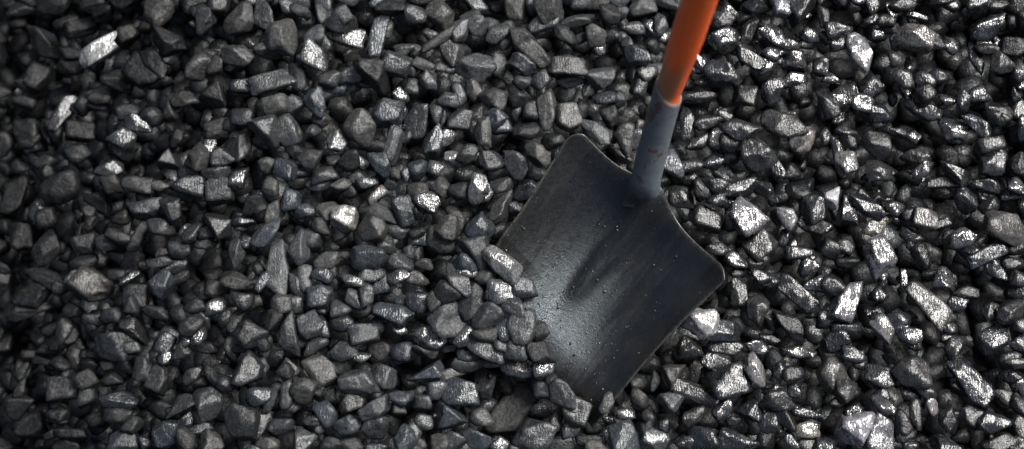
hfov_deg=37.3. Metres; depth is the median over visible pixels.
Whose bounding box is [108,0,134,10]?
coal lump
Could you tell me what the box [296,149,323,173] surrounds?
coal lump
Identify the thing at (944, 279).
coal lump
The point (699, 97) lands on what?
coal lump
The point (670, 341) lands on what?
coal lump
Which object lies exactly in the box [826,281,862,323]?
coal lump
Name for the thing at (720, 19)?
coal lump
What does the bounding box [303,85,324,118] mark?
coal lump
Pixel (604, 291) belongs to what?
coal grit
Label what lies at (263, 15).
coal lump
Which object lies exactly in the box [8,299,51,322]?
coal lump
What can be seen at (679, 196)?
coal lump
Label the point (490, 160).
coal lump
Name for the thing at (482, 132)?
coal lump
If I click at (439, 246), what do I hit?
coal lump
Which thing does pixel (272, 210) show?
coal lump
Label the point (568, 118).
coal lump
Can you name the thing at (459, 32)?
coal lump
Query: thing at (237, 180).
coal lump
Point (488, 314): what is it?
coal lump
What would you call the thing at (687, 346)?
coal lump
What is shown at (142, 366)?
coal lump
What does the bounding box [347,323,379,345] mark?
coal lump
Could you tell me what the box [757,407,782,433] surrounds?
coal lump
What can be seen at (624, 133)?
coal lump
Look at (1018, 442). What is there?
coal lump
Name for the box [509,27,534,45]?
coal lump
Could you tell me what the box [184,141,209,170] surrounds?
coal lump
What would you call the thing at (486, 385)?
coal lump
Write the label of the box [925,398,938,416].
coal lump
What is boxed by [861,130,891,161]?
coal lump
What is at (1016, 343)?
coal lump
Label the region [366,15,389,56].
coal lump
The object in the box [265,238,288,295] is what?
coal lump
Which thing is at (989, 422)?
coal lump
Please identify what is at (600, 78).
coal lump
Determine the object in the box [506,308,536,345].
coal lump
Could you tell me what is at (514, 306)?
coal lump
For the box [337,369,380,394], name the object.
coal lump
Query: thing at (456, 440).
coal lump
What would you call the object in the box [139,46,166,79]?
coal lump
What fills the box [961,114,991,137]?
coal lump
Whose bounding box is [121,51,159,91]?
coal lump
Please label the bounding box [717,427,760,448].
coal lump
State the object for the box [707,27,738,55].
coal lump
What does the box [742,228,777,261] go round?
coal lump
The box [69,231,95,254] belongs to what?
coal lump
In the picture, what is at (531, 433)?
coal lump
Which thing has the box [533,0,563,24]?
coal lump
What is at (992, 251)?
coal lump
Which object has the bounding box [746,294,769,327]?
coal lump
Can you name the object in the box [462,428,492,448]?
coal lump
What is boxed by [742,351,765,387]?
coal lump
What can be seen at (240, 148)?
coal lump
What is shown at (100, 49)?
coal lump
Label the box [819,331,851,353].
coal lump
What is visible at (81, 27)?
coal lump
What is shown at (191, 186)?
coal lump
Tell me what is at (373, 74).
coal lump
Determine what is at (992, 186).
coal lump
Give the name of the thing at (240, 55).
coal lump
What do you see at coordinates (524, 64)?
coal lump
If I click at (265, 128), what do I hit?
coal lump
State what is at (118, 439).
coal lump
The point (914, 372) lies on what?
coal lump
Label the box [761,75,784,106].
coal lump
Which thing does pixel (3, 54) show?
coal lump
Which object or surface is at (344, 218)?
coal lump
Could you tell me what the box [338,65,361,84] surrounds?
coal lump
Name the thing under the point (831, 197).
coal lump
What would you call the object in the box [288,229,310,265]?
coal lump
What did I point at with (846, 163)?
coal lump
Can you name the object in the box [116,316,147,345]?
coal lump
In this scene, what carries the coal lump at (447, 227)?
on the coal heap
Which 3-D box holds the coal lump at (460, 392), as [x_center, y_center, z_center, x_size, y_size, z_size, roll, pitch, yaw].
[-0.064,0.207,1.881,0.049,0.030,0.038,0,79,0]
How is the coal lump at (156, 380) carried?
on the coal heap
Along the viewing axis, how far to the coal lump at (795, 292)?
1.90 m
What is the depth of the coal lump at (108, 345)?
1.95 m
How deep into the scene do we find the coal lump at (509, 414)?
1.92 m
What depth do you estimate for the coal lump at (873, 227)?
1.92 m
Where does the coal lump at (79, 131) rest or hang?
on the coal heap
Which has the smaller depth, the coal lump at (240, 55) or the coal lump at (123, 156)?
the coal lump at (240, 55)
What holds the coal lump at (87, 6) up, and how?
on the coal heap
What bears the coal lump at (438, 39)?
on the coal heap
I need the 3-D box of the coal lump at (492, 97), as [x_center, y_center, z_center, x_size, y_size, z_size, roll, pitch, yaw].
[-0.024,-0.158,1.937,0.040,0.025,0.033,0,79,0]
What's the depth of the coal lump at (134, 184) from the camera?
1.98 m
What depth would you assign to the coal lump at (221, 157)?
1.94 m
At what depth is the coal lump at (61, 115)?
2.11 m
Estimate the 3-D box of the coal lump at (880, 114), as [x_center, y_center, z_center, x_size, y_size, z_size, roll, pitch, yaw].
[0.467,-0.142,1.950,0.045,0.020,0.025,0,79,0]
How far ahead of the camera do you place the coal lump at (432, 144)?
1.93 m
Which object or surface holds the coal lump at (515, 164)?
on the coal heap
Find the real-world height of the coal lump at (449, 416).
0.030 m
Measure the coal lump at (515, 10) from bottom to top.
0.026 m
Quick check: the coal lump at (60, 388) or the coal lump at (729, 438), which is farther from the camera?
the coal lump at (60, 388)
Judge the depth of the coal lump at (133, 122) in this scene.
2.01 m
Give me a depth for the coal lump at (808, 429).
1.86 m
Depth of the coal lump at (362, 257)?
1.88 m
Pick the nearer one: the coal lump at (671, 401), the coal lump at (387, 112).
the coal lump at (671, 401)
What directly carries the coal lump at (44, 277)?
on the coal heap
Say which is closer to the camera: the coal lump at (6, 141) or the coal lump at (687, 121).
the coal lump at (687, 121)
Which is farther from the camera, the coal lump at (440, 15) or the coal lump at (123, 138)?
the coal lump at (123, 138)
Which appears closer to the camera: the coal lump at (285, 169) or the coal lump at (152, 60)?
the coal lump at (285, 169)
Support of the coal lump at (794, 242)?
on the coal heap
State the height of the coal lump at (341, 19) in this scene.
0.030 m
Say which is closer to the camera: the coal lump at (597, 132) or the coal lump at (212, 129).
the coal lump at (597, 132)
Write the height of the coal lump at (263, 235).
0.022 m
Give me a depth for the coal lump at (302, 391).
1.85 m
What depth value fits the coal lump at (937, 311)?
1.89 m
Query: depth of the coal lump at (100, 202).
2.04 m
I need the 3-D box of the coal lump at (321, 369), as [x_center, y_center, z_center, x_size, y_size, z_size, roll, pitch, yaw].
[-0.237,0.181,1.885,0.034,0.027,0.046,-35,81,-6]
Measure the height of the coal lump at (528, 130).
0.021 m
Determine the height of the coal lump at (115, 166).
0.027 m
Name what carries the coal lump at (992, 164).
on the coal heap
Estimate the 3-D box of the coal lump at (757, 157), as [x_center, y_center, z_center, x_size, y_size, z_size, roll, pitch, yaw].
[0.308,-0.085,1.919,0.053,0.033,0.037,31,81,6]
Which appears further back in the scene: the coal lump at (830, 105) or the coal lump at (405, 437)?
the coal lump at (830, 105)
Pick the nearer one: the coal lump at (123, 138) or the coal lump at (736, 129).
the coal lump at (736, 129)
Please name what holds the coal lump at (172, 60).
on the coal heap
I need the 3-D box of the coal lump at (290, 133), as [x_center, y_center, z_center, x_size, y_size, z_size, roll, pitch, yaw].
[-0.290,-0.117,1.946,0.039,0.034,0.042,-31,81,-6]
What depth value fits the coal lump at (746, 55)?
1.95 m
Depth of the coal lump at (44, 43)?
2.17 m
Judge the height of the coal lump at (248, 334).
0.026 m
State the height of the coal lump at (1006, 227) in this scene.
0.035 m
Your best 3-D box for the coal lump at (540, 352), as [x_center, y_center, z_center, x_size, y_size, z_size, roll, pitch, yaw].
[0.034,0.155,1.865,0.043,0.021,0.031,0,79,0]
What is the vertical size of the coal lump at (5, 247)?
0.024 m
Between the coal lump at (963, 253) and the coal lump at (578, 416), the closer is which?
the coal lump at (578, 416)
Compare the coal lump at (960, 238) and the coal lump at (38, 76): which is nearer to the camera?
the coal lump at (960, 238)
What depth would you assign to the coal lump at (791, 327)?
1.87 m
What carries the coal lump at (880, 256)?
on the coal heap
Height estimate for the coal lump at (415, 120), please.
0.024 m
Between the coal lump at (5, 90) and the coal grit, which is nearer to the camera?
the coal grit
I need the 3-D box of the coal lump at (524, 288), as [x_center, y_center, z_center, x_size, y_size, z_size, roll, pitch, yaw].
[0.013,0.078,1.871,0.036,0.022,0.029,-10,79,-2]
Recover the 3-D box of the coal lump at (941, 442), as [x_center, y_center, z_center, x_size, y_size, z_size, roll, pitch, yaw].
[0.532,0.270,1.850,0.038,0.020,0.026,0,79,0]
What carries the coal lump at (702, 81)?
on the coal heap
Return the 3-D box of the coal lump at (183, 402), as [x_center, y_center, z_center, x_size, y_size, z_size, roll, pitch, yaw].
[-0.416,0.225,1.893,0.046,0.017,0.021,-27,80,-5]
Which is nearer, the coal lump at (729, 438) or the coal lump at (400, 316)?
the coal lump at (729, 438)
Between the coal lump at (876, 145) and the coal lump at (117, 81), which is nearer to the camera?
the coal lump at (876, 145)
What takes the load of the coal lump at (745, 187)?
on the coal heap
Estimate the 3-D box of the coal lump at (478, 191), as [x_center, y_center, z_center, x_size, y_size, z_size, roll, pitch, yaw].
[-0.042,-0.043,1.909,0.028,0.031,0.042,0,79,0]
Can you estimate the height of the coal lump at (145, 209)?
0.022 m
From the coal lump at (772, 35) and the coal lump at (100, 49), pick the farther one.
the coal lump at (100, 49)
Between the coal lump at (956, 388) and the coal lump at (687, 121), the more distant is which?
the coal lump at (687, 121)
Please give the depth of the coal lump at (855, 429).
1.85 m
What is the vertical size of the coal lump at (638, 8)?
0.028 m
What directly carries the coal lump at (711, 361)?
on the coal heap
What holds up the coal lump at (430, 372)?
on the coal heap
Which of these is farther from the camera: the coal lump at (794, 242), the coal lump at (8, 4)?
the coal lump at (8, 4)
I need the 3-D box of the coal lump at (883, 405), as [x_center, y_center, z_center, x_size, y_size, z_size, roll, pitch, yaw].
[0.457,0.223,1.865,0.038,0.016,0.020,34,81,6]
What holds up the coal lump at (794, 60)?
on the coal heap
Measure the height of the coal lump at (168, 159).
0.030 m
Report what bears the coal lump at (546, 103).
on the coal heap
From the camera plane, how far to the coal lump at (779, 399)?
1.86 m
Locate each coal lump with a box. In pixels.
[0,30,8,44]
[0,42,7,69]
[0,81,12,98]
[0,131,12,158]
[0,174,28,217]
[0,239,11,256]
[0,329,13,354]
[2,0,17,10]
[2,394,34,421]
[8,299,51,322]
[9,222,38,256]
[9,280,51,308]
[10,358,37,390]
[11,118,48,152]
[14,410,48,438]
[22,61,54,91]
[25,25,62,59]
[27,267,63,289]
[28,197,60,224]
[31,229,61,266]
[35,0,71,15]
[39,169,80,204]
[46,95,77,131]
[46,328,80,350]
[46,376,78,402]
[58,56,84,74]
[61,141,92,162]
[63,16,96,38]
[65,119,94,142]
[65,266,114,302]
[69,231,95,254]
[78,31,121,68]
[80,0,104,13]
[82,190,111,217]
[91,0,114,23]
[94,158,123,175]
[94,331,136,361]
[98,390,138,410]
[100,69,131,93]
[105,127,136,152]
[105,430,140,448]
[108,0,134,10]
[110,143,138,163]
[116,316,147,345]
[120,176,154,194]
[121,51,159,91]
[122,284,150,307]
[124,112,152,132]
[125,196,162,219]
[132,355,151,381]
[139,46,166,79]
[143,0,175,26]
[143,364,168,396]
[147,269,175,300]
[151,419,177,447]
[152,24,186,56]
[155,148,181,170]
[159,194,181,220]
[161,53,179,64]
[165,393,194,419]
[172,175,205,198]
[184,51,211,81]
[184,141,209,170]
[192,386,224,422]
[195,4,216,36]
[199,80,226,108]
[199,428,224,448]
[203,117,230,140]
[203,213,232,240]
[205,176,234,206]
[210,147,233,166]
[220,270,254,289]
[221,45,254,65]
[222,1,253,35]
[223,403,260,440]
[228,131,251,162]
[228,167,249,190]
[230,350,264,386]
[234,319,268,348]
[242,193,267,217]
[246,69,296,95]
[246,114,279,149]
[250,217,280,247]
[250,405,270,440]
[253,0,273,29]
[264,18,297,56]
[264,198,285,222]
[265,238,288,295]
[273,158,299,181]
[276,310,300,356]
[277,94,304,117]
[278,113,302,146]
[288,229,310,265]
[288,377,318,404]
[293,427,317,448]
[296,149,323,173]
[296,309,324,341]
[300,37,327,71]
[301,355,336,388]
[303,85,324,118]
[305,284,333,310]
[315,201,338,223]
[325,4,358,33]
[326,129,350,151]
[329,341,358,361]
[330,205,358,232]
[331,28,365,49]
[331,226,351,242]
[332,414,362,434]
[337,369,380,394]
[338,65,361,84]
[338,394,364,414]
[341,272,364,286]
[342,108,375,147]
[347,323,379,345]
[348,244,386,271]
[353,58,388,95]
[357,200,398,224]
[357,213,387,242]
[357,393,389,421]
[361,416,389,439]
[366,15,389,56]
[367,185,387,204]
[371,362,396,390]
[372,97,404,127]
[372,302,415,328]
[374,0,404,15]
[381,50,413,78]
[383,124,403,166]
[391,195,414,227]
[393,423,416,448]
[403,103,427,140]
[407,360,444,381]
[411,191,441,214]
[411,325,448,350]
[420,24,455,53]
[422,122,443,159]
[424,0,454,31]
[425,224,456,255]
[426,301,468,337]
[433,399,469,430]
[434,214,459,240]
[438,39,464,67]
[441,377,479,405]
[443,150,464,167]
[445,431,466,448]
[447,108,473,131]
[450,17,469,41]
[454,53,496,83]
[458,235,489,271]
[458,278,486,320]
[459,10,488,36]
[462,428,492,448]
[465,211,495,238]
[467,172,488,205]
[467,338,506,364]
[470,301,503,329]
[473,116,491,149]
[474,367,497,400]
[477,150,504,171]
[478,87,507,110]
[481,244,523,285]
[484,383,536,435]
[489,189,512,224]
[501,297,524,318]
[503,150,527,180]
[504,0,525,20]
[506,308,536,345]
[507,52,535,75]
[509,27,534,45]
[511,121,540,139]
[511,276,537,299]
[511,417,557,448]
[512,179,537,200]
[514,37,550,68]
[524,142,550,167]
[525,340,556,362]
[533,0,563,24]
[536,88,556,130]
[546,56,588,76]
[548,378,575,409]
[551,54,586,77]
[555,102,582,131]
[562,396,592,427]
[580,119,610,144]
[585,67,615,89]
[607,419,640,448]
[614,123,634,157]
[623,44,651,65]
[628,0,657,16]
[638,424,669,448]
[654,392,684,412]
[659,329,678,352]
[660,364,685,388]
[663,148,684,177]
[667,185,694,208]
[669,378,716,407]
[676,335,704,358]
[680,107,695,141]
[680,307,719,339]
[681,90,716,103]
[686,426,719,448]
[688,204,722,233]
[691,75,712,87]
[700,352,731,370]
[703,59,742,86]
[704,319,740,341]
[705,360,751,399]
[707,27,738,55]
[707,341,743,355]
[711,10,735,29]
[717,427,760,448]
[720,118,762,140]
[723,176,757,196]
[729,195,770,236]
[730,277,747,309]
[731,85,757,106]
[733,399,761,422]
[736,41,766,71]
[741,138,778,173]
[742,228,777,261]
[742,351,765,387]
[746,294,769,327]
[754,180,776,203]
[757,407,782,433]
[758,24,784,49]
[760,109,808,137]
[760,388,795,411]
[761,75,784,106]
[762,309,782,330]
[772,0,790,17]
[772,310,803,345]
[775,207,797,232]
[777,274,819,312]
[780,50,806,72]
[788,0,815,28]
[788,126,815,152]
[788,239,797,260]
[795,421,820,437]
[798,195,825,224]
[815,91,840,118]
[815,356,846,395]
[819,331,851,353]
[822,186,839,209]
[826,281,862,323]
[833,411,875,445]
[834,151,857,177]
[840,194,858,225]
[845,32,872,72]
[849,193,885,220]
[850,93,872,114]
[857,105,891,123]
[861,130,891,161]
[862,234,897,280]
[862,411,893,448]
[863,214,890,236]
[864,363,896,388]
[865,159,892,180]
[869,313,894,345]
[870,393,896,415]
[891,356,932,389]
[892,23,936,54]
[897,85,916,98]
[903,97,942,121]
[905,281,952,331]
[912,207,937,230]
[925,174,966,188]
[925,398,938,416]
[928,27,945,50]
[930,435,962,448]
[932,266,955,292]
[937,116,969,143]
[939,160,969,185]
[943,227,978,249]
[945,357,995,407]
[950,381,968,397]
[953,186,978,214]
[956,244,980,259]
[957,404,983,430]
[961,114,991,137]
[966,0,988,15]
[966,239,1007,269]
[968,176,1002,195]
[969,12,1005,40]
[975,36,1000,44]
[977,323,1009,355]
[977,411,1011,433]
[978,152,1006,176]
[980,431,1013,448]
[983,210,1023,246]
[984,101,1013,126]
[984,259,1008,280]
[990,51,1014,73]
[996,299,1023,324]
[1008,335,1023,352]
[1009,436,1023,448]
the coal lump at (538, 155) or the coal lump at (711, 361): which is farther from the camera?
the coal lump at (538, 155)
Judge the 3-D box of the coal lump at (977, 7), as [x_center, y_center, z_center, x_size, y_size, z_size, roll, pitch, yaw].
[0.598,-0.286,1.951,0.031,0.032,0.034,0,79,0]
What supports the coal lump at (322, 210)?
on the coal heap
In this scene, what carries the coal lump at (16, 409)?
on the coal heap
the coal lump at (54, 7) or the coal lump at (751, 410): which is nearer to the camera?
the coal lump at (751, 410)
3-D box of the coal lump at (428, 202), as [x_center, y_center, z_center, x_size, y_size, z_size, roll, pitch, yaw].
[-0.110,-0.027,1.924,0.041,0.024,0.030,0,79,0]
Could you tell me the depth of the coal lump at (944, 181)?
1.93 m
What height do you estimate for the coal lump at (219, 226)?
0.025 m
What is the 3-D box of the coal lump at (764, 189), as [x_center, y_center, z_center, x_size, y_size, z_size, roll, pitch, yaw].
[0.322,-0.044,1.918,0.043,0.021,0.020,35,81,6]
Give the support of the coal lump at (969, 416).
on the coal heap
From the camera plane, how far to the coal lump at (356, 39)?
1.96 m
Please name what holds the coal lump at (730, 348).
on the coal heap
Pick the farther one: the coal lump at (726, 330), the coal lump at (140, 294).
the coal lump at (140, 294)
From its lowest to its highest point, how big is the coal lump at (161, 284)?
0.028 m
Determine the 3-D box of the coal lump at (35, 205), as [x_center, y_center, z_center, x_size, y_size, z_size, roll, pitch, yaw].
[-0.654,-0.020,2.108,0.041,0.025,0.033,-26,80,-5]
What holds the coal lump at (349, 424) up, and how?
on the coal heap
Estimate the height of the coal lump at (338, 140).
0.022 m
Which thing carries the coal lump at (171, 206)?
on the coal heap
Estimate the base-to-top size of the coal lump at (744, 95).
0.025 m
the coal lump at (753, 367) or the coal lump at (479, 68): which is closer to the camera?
the coal lump at (753, 367)
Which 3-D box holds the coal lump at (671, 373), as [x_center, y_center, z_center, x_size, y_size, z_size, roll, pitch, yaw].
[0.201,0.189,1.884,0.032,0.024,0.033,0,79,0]
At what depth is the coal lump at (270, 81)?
1.94 m
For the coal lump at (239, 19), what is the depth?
1.95 m
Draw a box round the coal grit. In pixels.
[485,148,701,406]
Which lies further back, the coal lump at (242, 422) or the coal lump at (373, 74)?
the coal lump at (373, 74)
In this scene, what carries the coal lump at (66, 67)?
on the coal heap
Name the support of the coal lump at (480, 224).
on the coal heap
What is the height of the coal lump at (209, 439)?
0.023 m
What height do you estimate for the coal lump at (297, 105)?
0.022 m
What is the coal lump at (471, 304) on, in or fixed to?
on the coal heap
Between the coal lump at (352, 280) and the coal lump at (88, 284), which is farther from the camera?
the coal lump at (88, 284)
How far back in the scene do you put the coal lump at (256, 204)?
1.92 m
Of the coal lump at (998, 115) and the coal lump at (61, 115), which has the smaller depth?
the coal lump at (998, 115)
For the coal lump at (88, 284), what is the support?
on the coal heap
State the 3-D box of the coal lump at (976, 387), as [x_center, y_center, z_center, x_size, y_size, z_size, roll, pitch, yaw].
[0.564,0.192,1.867,0.032,0.016,0.073,-39,81,-7]
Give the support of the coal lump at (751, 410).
on the coal heap
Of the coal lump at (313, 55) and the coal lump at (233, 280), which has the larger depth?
the coal lump at (313, 55)
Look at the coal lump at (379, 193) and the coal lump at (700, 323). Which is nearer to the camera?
the coal lump at (700, 323)
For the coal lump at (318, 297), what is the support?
on the coal heap
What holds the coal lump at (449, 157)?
on the coal heap
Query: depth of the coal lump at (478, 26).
1.96 m
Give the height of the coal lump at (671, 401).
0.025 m
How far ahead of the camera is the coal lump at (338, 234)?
1.91 m
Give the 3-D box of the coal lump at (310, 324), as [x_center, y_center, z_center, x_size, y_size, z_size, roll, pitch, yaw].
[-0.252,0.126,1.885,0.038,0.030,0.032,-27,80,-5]
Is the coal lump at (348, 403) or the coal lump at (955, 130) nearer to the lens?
the coal lump at (348, 403)
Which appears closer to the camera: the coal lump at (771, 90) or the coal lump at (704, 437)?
the coal lump at (704, 437)
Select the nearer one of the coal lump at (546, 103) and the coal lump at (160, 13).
the coal lump at (546, 103)
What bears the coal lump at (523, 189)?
on the coal heap
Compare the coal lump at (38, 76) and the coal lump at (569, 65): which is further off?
the coal lump at (38, 76)
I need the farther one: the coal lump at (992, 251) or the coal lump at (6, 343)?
the coal lump at (6, 343)
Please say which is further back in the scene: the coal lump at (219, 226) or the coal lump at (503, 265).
the coal lump at (219, 226)
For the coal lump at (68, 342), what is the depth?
2.02 m
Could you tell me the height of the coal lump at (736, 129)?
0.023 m
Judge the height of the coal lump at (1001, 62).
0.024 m
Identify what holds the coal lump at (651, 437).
on the coal heap
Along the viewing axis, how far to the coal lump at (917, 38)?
1.93 m
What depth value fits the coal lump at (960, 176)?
1.92 m
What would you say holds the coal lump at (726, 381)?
on the coal heap
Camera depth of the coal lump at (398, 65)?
1.93 m
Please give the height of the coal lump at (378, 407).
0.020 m
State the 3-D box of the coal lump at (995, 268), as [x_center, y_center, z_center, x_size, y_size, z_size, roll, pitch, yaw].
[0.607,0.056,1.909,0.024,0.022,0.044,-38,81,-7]
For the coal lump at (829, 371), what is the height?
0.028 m
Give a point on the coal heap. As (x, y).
(186, 248)
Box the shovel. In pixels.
[483,0,724,427]
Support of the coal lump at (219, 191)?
on the coal heap
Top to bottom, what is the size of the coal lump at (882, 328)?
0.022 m
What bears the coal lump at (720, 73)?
on the coal heap
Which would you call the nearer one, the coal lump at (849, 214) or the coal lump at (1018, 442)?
the coal lump at (1018, 442)
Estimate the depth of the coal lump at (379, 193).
1.91 m
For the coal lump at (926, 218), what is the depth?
1.90 m
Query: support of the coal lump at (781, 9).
on the coal heap
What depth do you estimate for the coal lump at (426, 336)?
1.87 m
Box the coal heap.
[0,0,1023,448]
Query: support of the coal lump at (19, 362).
on the coal heap
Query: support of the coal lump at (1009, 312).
on the coal heap
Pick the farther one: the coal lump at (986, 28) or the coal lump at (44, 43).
the coal lump at (44, 43)
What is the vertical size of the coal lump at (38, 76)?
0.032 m
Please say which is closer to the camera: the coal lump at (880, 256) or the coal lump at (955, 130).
the coal lump at (880, 256)
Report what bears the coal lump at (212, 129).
on the coal heap
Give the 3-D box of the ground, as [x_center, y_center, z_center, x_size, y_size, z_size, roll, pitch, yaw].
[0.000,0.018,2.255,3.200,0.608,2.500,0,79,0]
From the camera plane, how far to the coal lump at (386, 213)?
1.91 m
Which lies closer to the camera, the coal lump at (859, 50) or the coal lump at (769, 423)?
the coal lump at (769, 423)
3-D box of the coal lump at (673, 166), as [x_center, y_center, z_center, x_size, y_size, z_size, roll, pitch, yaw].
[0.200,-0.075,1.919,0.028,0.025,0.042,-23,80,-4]
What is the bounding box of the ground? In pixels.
[9,7,1012,448]
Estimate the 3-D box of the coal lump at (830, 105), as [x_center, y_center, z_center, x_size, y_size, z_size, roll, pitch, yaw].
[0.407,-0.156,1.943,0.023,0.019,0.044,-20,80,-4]
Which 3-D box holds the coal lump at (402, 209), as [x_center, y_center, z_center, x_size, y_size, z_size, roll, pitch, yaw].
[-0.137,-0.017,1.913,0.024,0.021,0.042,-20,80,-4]
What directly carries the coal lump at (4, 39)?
on the coal heap
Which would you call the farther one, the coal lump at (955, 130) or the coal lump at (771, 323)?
the coal lump at (955, 130)
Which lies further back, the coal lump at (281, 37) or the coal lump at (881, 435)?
the coal lump at (281, 37)
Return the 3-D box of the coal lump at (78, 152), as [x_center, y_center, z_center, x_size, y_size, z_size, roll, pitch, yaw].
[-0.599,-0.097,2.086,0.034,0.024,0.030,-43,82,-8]
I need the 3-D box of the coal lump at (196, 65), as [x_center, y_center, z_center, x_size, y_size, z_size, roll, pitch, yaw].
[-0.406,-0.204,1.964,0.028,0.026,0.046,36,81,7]
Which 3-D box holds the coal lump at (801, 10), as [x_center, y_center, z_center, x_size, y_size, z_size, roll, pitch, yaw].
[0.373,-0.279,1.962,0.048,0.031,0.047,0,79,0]
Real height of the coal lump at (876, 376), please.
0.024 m
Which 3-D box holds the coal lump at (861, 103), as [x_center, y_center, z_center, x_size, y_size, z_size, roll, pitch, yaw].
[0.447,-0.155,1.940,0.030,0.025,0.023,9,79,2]
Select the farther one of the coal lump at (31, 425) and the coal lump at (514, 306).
the coal lump at (31, 425)
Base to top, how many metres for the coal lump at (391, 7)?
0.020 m
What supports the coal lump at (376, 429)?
on the coal heap
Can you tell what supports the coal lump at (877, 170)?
on the coal heap
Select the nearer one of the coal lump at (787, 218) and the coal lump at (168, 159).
the coal lump at (787, 218)
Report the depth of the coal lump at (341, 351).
1.87 m
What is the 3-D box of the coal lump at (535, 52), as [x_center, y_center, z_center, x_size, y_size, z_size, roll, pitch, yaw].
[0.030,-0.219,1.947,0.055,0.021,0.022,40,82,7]
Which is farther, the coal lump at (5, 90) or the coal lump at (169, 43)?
the coal lump at (5, 90)
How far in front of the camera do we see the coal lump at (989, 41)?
1.95 m
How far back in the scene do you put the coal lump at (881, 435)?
1.86 m
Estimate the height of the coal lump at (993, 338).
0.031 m
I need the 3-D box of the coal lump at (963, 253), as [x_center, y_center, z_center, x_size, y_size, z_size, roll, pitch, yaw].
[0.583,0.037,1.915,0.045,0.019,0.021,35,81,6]
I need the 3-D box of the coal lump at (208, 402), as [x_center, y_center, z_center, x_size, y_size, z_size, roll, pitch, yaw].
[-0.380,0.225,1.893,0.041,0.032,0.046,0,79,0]
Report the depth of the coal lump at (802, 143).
1.93 m
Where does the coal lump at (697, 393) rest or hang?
on the coal heap
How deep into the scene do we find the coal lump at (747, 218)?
1.90 m
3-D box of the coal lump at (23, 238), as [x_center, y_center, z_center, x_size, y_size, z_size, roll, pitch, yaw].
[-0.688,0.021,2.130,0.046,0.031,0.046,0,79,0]
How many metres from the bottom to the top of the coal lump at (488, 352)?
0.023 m
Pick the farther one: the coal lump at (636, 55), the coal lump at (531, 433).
the coal lump at (636, 55)
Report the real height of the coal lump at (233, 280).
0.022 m
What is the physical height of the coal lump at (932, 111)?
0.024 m
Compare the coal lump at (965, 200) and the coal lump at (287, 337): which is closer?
the coal lump at (287, 337)
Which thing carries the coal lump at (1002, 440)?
on the coal heap
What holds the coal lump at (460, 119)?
on the coal heap
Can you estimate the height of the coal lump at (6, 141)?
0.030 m
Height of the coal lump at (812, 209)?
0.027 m
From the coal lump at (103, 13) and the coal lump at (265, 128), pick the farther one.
the coal lump at (103, 13)
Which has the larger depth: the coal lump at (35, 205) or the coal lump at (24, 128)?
the coal lump at (24, 128)
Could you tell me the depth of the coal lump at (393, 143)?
1.92 m
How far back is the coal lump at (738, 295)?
1.90 m
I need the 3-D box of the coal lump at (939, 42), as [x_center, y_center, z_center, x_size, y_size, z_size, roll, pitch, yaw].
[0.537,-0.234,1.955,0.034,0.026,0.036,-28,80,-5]
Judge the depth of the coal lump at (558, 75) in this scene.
1.96 m
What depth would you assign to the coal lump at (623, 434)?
1.86 m
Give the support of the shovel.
on the coal heap
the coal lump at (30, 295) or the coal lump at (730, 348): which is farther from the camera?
the coal lump at (30, 295)
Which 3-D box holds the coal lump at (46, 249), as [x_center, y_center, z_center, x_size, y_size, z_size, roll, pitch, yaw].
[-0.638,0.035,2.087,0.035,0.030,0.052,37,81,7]
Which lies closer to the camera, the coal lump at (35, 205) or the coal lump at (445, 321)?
the coal lump at (445, 321)
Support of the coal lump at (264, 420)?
on the coal heap
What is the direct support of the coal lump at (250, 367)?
on the coal heap
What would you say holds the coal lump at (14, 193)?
on the coal heap
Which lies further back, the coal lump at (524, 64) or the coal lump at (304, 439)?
the coal lump at (524, 64)
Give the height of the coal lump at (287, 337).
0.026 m
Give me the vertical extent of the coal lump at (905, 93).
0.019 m
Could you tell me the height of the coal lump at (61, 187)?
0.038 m
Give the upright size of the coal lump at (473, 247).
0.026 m
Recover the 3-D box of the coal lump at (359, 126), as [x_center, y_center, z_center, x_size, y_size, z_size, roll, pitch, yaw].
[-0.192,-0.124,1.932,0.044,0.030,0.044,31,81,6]
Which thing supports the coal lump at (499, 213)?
on the coal heap
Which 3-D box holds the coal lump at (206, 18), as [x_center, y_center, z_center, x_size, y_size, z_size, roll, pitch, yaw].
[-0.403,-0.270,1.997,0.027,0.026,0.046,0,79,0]
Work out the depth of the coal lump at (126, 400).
1.94 m
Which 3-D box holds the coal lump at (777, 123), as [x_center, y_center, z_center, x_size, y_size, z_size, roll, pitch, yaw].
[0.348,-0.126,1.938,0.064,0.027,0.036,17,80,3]
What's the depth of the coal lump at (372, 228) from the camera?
1.89 m
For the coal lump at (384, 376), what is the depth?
1.87 m
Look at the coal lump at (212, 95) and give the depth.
1.97 m
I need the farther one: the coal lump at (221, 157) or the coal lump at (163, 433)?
the coal lump at (221, 157)
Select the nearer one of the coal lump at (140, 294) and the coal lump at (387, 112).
the coal lump at (387, 112)
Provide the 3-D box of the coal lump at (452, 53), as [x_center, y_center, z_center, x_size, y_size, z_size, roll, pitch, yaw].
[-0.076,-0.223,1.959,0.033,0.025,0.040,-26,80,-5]
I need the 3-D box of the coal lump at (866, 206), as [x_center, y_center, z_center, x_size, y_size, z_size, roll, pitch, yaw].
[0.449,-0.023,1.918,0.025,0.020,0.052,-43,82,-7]
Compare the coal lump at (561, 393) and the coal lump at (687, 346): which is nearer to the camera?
the coal lump at (561, 393)

